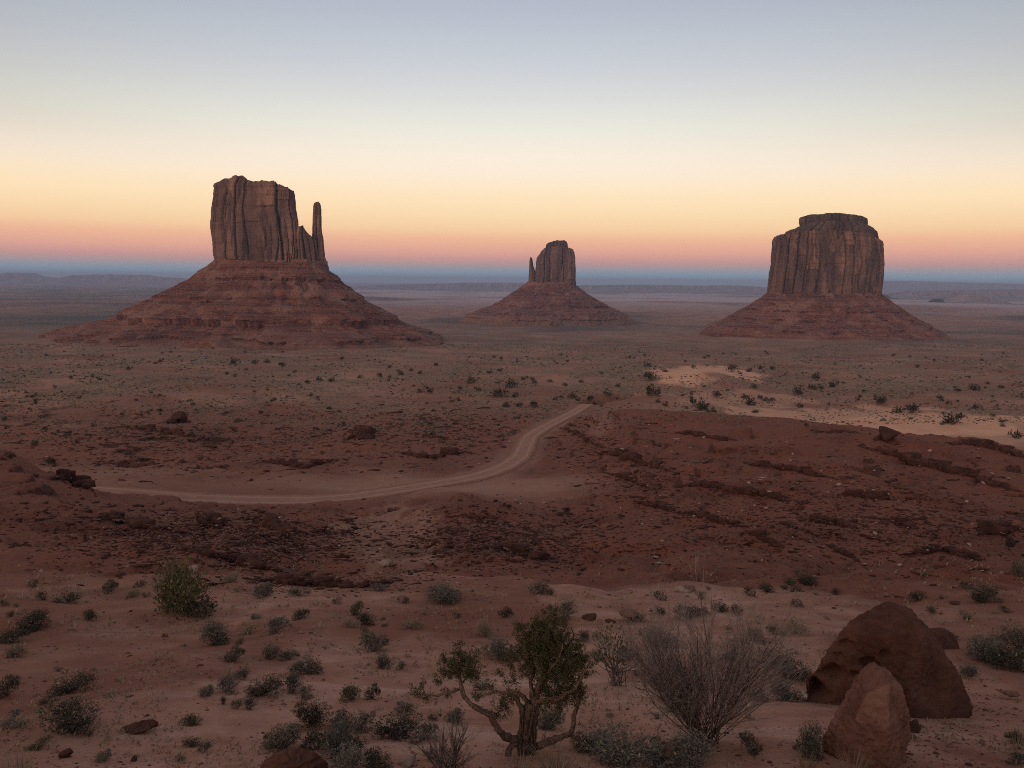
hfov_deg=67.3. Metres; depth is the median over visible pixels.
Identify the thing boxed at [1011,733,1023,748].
grass tuft
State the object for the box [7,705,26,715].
desert shrub
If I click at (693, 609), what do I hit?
desert shrub
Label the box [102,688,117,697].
bunchgrass
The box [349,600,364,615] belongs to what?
desert shrub
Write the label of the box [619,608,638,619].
desert shrub
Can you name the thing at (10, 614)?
desert shrub
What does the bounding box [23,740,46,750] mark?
desert shrub
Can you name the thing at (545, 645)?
juniper tree
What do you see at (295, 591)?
desert shrub
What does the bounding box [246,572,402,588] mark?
rock ledge
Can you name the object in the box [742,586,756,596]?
desert shrub
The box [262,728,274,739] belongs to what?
desert shrub
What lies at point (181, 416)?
rock outcrop
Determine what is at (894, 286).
mesa
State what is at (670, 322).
ground
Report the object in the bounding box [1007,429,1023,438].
valley shrub
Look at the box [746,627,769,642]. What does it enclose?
desert shrub
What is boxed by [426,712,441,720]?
desert shrub
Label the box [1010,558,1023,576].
desert shrub
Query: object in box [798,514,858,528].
rock ledge
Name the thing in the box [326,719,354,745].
desert shrub
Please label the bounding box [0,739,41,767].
grass tuft
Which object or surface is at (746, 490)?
rock ledge
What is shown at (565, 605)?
desert shrub
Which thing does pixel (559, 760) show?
grass tuft
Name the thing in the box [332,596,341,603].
desert shrub
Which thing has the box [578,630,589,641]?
desert shrub
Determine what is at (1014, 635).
desert shrub
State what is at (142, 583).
desert shrub
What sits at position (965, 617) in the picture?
desert shrub
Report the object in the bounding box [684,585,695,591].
rock
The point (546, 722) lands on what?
desert shrub
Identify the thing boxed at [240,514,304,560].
rock ledge
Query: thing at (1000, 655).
desert shrub
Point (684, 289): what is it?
mesa
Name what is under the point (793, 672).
desert shrub
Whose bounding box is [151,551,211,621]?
desert bush
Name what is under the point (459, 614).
desert shrub
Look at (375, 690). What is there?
desert shrub
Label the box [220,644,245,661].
desert shrub
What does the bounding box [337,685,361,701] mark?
desert shrub
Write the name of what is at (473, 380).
valley shrub
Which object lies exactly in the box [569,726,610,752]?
desert shrub
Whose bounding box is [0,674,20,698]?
desert shrub
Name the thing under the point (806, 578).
desert shrub
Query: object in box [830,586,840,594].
desert shrub
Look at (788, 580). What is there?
desert shrub
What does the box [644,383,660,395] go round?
valley shrub
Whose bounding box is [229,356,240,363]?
valley shrub
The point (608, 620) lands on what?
rock
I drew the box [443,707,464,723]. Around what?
desert shrub
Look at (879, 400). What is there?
valley shrub
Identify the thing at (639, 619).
desert shrub
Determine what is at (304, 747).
desert shrub
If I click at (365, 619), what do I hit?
desert shrub
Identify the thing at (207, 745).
desert shrub
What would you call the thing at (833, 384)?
valley shrub
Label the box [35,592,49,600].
desert shrub
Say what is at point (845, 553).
rock ledge
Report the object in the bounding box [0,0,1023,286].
sky
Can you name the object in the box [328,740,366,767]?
desert shrub
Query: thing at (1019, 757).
desert shrub
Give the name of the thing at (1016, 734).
desert shrub
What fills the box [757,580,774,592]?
desert shrub
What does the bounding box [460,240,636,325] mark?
butte
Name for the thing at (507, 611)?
desert shrub
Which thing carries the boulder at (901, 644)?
on the ground at (670, 322)
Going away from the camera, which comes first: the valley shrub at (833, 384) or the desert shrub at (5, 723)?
the desert shrub at (5, 723)
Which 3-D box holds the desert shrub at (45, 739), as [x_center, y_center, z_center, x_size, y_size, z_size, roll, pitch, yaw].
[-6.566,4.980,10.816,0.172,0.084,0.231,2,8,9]
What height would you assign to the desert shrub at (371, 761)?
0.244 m
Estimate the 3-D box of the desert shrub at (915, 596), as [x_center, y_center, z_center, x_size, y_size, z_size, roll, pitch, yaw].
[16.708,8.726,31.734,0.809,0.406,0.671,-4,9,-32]
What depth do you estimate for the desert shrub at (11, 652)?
17.15 m
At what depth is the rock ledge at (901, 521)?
86.27 m
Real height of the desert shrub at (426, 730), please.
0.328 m
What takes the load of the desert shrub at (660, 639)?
on the ground at (670, 322)
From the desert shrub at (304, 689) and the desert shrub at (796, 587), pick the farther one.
the desert shrub at (796, 587)
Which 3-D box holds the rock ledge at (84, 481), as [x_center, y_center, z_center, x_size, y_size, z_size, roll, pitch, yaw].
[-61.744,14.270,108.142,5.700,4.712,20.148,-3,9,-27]
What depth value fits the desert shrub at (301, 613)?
22.43 m
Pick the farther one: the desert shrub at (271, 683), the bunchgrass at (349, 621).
the bunchgrass at (349, 621)
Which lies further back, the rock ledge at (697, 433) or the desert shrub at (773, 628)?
the rock ledge at (697, 433)
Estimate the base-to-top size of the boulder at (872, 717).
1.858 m
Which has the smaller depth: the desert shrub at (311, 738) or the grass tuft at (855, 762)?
the grass tuft at (855, 762)
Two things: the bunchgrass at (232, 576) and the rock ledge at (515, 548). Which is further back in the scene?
the rock ledge at (515, 548)
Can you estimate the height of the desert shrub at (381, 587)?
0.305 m
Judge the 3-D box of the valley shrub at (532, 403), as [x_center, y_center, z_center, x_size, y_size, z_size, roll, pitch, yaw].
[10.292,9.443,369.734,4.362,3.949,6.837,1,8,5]
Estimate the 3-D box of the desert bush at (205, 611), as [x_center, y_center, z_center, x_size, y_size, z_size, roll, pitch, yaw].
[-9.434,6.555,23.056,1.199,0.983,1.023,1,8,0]
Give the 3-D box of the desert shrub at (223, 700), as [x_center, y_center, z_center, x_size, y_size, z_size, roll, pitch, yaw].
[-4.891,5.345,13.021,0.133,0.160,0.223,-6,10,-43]
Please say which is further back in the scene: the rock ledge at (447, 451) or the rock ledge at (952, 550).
the rock ledge at (447, 451)
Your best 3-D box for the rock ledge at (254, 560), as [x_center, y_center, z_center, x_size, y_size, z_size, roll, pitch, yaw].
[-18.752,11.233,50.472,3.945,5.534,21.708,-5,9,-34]
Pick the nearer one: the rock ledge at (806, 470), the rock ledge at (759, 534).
the rock ledge at (759, 534)
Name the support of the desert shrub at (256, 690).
on the ground at (670, 322)
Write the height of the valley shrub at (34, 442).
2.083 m
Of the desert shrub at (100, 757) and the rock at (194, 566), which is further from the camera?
the rock at (194, 566)
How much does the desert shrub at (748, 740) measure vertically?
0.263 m
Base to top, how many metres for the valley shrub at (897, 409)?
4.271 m
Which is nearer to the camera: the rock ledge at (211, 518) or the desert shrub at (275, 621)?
the desert shrub at (275, 621)
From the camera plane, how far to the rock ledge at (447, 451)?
218.60 m
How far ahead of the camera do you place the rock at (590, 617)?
22.64 m
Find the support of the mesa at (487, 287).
on the ground at (670, 322)
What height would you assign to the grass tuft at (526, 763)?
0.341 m
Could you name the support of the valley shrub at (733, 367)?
on the ground at (670, 322)
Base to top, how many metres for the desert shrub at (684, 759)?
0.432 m
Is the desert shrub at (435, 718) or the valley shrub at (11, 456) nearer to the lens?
the desert shrub at (435, 718)
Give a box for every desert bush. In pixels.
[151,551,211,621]
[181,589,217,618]
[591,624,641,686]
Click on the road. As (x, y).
(523, 450)
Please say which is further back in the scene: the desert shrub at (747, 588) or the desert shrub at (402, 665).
the desert shrub at (747, 588)
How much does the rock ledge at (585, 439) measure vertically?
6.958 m
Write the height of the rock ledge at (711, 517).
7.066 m
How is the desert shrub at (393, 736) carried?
on the ground at (670, 322)
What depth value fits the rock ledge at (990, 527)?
76.88 m
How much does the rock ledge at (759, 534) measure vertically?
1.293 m
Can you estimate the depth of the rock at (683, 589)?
29.18 m
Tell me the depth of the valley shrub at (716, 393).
421.44 m
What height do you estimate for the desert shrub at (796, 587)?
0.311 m
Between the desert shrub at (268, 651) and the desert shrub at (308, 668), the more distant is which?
the desert shrub at (268, 651)
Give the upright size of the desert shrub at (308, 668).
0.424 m
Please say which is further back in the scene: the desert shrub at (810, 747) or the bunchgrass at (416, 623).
the bunchgrass at (416, 623)
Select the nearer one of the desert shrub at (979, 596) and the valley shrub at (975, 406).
the desert shrub at (979, 596)
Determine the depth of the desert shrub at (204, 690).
13.70 m
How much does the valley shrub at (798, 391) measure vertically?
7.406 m
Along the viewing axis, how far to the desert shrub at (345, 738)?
10.39 m
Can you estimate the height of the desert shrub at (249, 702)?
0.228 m
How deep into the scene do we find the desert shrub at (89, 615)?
21.98 m
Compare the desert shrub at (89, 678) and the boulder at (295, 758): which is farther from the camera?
the desert shrub at (89, 678)
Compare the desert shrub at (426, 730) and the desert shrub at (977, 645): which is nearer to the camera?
the desert shrub at (426, 730)
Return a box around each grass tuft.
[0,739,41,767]
[502,743,539,767]
[526,730,585,767]
[792,747,816,767]
[836,746,877,767]
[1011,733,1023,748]
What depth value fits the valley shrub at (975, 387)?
494.80 m
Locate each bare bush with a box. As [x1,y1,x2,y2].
[397,710,482,767]
[572,547,832,745]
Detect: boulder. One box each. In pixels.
[260,748,328,767]
[806,601,972,718]
[822,662,910,767]
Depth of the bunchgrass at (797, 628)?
21.56 m
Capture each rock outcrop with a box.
[164,418,176,422]
[171,411,187,422]
[355,434,374,439]
[873,434,881,440]
[879,426,900,440]
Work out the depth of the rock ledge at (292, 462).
202.71 m
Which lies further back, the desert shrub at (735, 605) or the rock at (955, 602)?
the rock at (955, 602)
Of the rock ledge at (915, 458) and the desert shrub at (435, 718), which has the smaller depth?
the desert shrub at (435, 718)
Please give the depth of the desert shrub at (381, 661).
16.95 m
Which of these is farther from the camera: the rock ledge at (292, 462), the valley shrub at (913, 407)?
the valley shrub at (913, 407)
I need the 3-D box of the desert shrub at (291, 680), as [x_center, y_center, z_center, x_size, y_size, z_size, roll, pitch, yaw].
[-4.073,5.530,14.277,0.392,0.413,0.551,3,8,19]
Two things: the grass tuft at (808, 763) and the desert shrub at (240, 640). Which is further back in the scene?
the desert shrub at (240, 640)
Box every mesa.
[0,273,188,286]
[349,283,524,291]
[579,285,766,295]
[882,281,1023,292]
[883,289,1023,300]
[928,293,1011,303]
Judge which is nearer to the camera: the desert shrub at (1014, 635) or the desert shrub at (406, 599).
the desert shrub at (1014, 635)
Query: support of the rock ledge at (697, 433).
on the ground at (670, 322)
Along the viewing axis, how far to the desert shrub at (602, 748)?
10.00 m
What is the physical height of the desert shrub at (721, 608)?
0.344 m
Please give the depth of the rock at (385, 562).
46.67 m
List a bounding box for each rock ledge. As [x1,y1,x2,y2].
[48,468,95,490]
[97,511,163,530]
[109,424,216,441]
[180,546,288,572]
[194,512,227,529]
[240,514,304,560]
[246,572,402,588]
[262,458,338,468]
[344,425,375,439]
[394,447,471,458]
[460,512,500,526]
[481,542,557,559]
[558,427,596,445]
[593,449,679,474]
[603,472,653,489]
[633,500,680,514]
[674,480,808,503]
[675,430,737,440]
[677,510,748,527]
[742,460,834,478]
[747,528,783,547]
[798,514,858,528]
[825,544,858,561]
[837,489,896,500]
[857,443,1022,491]
[884,517,918,528]
[899,545,985,560]
[945,438,1023,457]
[976,519,1023,535]
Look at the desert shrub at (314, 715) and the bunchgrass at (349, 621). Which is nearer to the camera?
the desert shrub at (314, 715)
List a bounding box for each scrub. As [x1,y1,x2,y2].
[0,343,1023,443]
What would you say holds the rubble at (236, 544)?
on the ground at (670, 322)
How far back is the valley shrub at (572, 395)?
413.78 m
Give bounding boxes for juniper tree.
[408,601,596,756]
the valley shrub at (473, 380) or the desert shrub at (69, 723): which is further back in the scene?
the valley shrub at (473, 380)
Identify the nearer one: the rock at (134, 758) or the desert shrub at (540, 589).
the rock at (134, 758)
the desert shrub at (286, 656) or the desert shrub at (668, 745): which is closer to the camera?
the desert shrub at (668, 745)
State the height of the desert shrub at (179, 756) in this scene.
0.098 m
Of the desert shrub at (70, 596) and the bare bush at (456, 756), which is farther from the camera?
the desert shrub at (70, 596)
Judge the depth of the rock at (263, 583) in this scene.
27.41 m
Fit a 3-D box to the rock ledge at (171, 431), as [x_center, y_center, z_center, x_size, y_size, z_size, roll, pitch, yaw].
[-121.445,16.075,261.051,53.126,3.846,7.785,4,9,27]
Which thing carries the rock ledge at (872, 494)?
on the ground at (670, 322)
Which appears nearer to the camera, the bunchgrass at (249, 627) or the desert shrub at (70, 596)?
the bunchgrass at (249, 627)
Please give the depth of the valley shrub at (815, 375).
598.34 m
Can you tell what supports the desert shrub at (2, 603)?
on the ground at (670, 322)
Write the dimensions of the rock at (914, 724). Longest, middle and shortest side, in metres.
0.274 x 0.240 x 0.196 m
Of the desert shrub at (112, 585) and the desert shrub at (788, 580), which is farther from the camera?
the desert shrub at (788, 580)
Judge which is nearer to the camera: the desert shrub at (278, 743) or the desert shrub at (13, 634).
the desert shrub at (278, 743)
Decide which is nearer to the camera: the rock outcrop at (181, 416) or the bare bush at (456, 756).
the bare bush at (456, 756)
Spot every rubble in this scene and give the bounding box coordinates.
[0,400,1023,597]
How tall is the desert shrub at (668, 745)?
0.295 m
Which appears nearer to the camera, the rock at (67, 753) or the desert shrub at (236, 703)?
the rock at (67, 753)
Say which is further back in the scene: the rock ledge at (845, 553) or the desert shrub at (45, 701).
the rock ledge at (845, 553)
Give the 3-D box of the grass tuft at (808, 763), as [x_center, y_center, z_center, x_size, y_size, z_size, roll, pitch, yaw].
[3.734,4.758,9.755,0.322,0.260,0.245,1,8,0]
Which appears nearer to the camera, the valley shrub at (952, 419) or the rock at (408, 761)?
the rock at (408, 761)
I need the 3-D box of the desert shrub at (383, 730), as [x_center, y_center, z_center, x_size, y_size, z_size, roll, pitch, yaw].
[-1.727,5.139,11.633,0.735,0.371,0.715,4,8,22]
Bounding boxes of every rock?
[58,748,72,757]
[120,719,158,734]
[130,755,136,761]
[189,564,197,571]
[257,582,270,588]
[378,559,391,565]
[397,754,415,767]
[581,613,596,620]
[605,618,615,622]
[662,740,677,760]
[674,586,690,592]
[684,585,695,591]
[909,719,920,732]
[929,627,959,648]
[949,601,960,604]
[995,689,1020,696]
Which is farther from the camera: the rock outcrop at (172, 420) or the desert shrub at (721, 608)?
the rock outcrop at (172, 420)
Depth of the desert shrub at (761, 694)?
14.12 m
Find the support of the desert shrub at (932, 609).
on the ground at (670, 322)
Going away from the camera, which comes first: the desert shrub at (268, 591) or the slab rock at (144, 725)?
the slab rock at (144, 725)
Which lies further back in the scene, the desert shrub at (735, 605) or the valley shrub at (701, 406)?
the valley shrub at (701, 406)
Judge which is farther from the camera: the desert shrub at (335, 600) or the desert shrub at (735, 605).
the desert shrub at (335, 600)
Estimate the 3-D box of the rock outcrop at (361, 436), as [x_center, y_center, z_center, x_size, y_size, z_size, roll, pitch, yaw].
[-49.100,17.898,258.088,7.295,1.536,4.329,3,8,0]
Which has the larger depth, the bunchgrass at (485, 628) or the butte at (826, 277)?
the butte at (826, 277)
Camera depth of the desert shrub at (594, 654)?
17.43 m
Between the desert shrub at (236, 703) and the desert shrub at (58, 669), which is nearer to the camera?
the desert shrub at (236, 703)
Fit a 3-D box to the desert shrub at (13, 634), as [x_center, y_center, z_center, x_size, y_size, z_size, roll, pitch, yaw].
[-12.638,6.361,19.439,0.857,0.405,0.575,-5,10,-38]
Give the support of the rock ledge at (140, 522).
on the ground at (670, 322)
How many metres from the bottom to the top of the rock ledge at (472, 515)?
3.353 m
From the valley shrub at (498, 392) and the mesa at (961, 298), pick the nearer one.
the valley shrub at (498, 392)
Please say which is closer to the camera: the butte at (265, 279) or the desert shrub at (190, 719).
the desert shrub at (190, 719)
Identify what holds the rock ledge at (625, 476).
on the ground at (670, 322)
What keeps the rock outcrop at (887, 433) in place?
on the ground at (670, 322)
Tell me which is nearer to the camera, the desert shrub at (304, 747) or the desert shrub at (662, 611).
the desert shrub at (304, 747)
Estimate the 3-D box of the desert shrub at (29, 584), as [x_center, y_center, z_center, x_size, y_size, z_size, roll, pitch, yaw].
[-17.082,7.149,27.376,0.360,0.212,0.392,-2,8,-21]
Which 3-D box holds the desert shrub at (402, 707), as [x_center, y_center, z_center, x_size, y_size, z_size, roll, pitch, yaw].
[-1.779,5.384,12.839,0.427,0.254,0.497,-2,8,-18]
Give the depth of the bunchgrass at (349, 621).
21.38 m
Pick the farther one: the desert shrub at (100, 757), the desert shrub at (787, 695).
the desert shrub at (787, 695)
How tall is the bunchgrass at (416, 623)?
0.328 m
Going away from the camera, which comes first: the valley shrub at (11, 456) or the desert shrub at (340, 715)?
the desert shrub at (340, 715)
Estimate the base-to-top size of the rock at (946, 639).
0.619 m
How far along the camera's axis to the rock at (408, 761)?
9.93 m
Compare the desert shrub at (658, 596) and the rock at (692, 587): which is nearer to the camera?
the desert shrub at (658, 596)
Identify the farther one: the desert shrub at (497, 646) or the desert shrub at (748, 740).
the desert shrub at (497, 646)
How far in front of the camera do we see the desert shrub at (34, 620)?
20.98 m
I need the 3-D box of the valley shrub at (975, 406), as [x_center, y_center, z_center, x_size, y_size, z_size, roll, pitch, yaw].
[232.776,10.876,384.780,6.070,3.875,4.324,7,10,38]
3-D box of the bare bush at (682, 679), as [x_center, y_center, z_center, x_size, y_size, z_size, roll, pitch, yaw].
[2.518,3.794,10.689,3.587,2.738,2.295,1,8,0]
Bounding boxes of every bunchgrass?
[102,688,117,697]
[125,587,140,597]
[221,570,240,582]
[238,620,258,635]
[342,617,361,627]
[397,617,423,629]
[476,615,493,636]
[785,616,812,635]
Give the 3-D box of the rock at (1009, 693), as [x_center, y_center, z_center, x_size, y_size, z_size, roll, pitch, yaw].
[9.515,5.928,14.811,0.228,0.193,0.554,-2,8,-3]
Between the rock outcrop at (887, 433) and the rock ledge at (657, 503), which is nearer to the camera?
the rock ledge at (657, 503)
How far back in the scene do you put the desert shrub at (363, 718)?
11.85 m
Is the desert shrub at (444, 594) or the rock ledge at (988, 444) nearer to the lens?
the desert shrub at (444, 594)
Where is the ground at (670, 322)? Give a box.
[0,282,1023,767]
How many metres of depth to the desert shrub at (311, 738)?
10.70 m
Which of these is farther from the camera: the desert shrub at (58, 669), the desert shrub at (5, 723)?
the desert shrub at (58, 669)
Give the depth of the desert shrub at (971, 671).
16.41 m
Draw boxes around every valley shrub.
[3,450,15,457]
[31,440,38,445]
[44,457,57,463]
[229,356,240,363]
[466,375,476,383]
[489,387,508,396]
[505,377,518,387]
[529,399,537,406]
[567,392,577,398]
[643,371,657,380]
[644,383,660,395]
[689,397,709,410]
[712,391,722,397]
[724,362,739,371]
[745,395,756,404]
[792,384,804,394]
[807,384,816,388]
[810,371,820,378]
[828,380,839,386]
[873,394,887,403]
[892,405,904,412]
[905,402,918,412]
[942,410,962,424]
[967,383,979,390]
[970,402,982,408]
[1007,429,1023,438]
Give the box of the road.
[92,404,593,504]
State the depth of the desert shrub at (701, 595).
26.66 m
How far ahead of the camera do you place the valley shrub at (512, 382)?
474.73 m
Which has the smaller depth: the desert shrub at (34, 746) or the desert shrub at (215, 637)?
the desert shrub at (34, 746)
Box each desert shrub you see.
[0,598,9,605]
[0,626,30,643]
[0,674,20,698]
[0,715,26,729]
[5,642,28,657]
[6,610,16,616]
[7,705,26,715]
[10,607,52,631]
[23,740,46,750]
[26,581,36,587]
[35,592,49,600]
[36,696,100,737]
[37,694,52,704]
[38,734,52,741]
[45,668,99,696]
[50,591,85,602]
[53,665,63,671]
[83,608,97,619]
[95,748,111,762]
[99,578,118,593]
[133,580,145,587]
[174,753,185,761]
[178,712,202,726]
[181,735,199,746]
[197,684,214,697]
[197,738,215,751]
[198,616,231,645]
[215,672,242,694]
[219,695,226,704]
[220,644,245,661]
[231,696,243,708]
[232,667,251,679]
[235,636,245,644]
[242,696,258,710]
[243,673,285,698]
[248,684,264,697]
[253,580,274,598]
[261,640,281,658]
[262,722,303,753]
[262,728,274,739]
[264,615,289,634]
[277,647,298,659]
[283,671,304,694]
[287,586,311,595]
[287,652,323,674]
[291,608,309,620]
[292,695,333,730]
[295,684,313,699]
[298,741,309,748]
[301,727,335,750]
[312,728,368,762]
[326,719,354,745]
[328,707,357,728]
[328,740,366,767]
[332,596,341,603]
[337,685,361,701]
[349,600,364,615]
[352,710,376,732]
[354,612,376,625]
[358,745,394,767]
[359,628,389,651]
[363,683,381,700]
[368,708,423,741]
[370,583,389,591]
[375,651,393,668]
[387,729,404,739]
[393,697,417,715]
[396,659,406,669]
[397,595,409,602]
[409,720,439,744]
[423,582,463,604]
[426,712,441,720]
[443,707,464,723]
[452,610,462,617]
[473,679,487,690]
[479,633,519,660]
[497,606,513,617]
[527,581,548,594]
[537,707,565,729]
[557,598,579,619]
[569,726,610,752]
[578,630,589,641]
[582,719,677,767]
[586,649,605,660]
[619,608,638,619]
[629,613,644,621]
[642,625,682,647]
[650,605,664,613]
[651,590,667,600]
[663,727,716,767]
[673,599,700,618]
[695,590,705,598]
[711,600,729,612]
[730,603,742,613]
[738,731,763,755]
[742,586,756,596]
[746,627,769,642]
[748,688,767,699]
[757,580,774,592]
[762,651,813,682]
[764,624,786,634]
[768,678,807,702]
[778,583,804,591]
[784,577,796,585]
[789,598,803,606]
[795,717,824,760]
[796,570,818,585]
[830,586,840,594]
[909,590,927,600]
[924,605,938,612]
[956,661,980,678]
[957,581,973,588]
[957,609,973,619]
[963,634,1011,663]
[965,583,1004,602]
[980,640,1023,671]
[987,623,1023,649]
[997,605,1011,612]
[1004,729,1023,742]
[1004,748,1023,764]
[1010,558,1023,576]
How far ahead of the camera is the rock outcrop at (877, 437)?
183.71 m
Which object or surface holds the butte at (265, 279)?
on the ground at (670, 322)
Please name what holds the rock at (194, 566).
on the ground at (670, 322)
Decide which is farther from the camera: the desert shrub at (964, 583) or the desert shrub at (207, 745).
the desert shrub at (964, 583)
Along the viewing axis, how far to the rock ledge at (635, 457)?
182.08 m
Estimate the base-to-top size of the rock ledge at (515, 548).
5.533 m
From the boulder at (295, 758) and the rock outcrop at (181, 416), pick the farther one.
the rock outcrop at (181, 416)
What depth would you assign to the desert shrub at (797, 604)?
25.07 m
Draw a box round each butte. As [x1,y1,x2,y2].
[31,175,446,350]
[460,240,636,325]
[698,213,949,339]
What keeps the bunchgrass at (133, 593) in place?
on the ground at (670, 322)
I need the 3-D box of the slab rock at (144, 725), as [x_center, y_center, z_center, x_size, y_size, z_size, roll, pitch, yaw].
[-5.613,5.168,11.509,0.600,0.256,0.289,1,8,0]
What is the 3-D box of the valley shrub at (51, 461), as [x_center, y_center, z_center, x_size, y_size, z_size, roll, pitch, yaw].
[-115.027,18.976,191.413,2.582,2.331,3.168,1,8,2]
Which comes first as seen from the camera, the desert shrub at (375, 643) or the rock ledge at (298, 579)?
the desert shrub at (375, 643)
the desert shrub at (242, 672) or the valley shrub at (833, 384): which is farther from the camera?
the valley shrub at (833, 384)
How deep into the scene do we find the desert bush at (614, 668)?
15.36 m
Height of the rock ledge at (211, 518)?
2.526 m
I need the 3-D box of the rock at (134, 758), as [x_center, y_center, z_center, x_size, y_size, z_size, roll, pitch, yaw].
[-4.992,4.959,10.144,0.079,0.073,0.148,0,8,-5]
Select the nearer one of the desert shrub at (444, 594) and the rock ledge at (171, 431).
the desert shrub at (444, 594)
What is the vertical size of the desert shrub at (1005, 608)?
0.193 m
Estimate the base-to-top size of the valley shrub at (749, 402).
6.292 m
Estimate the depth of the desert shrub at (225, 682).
14.02 m
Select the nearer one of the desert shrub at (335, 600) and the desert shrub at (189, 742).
the desert shrub at (189, 742)
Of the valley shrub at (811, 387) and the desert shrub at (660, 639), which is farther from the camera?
the valley shrub at (811, 387)
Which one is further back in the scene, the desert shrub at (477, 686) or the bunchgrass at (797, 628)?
the bunchgrass at (797, 628)

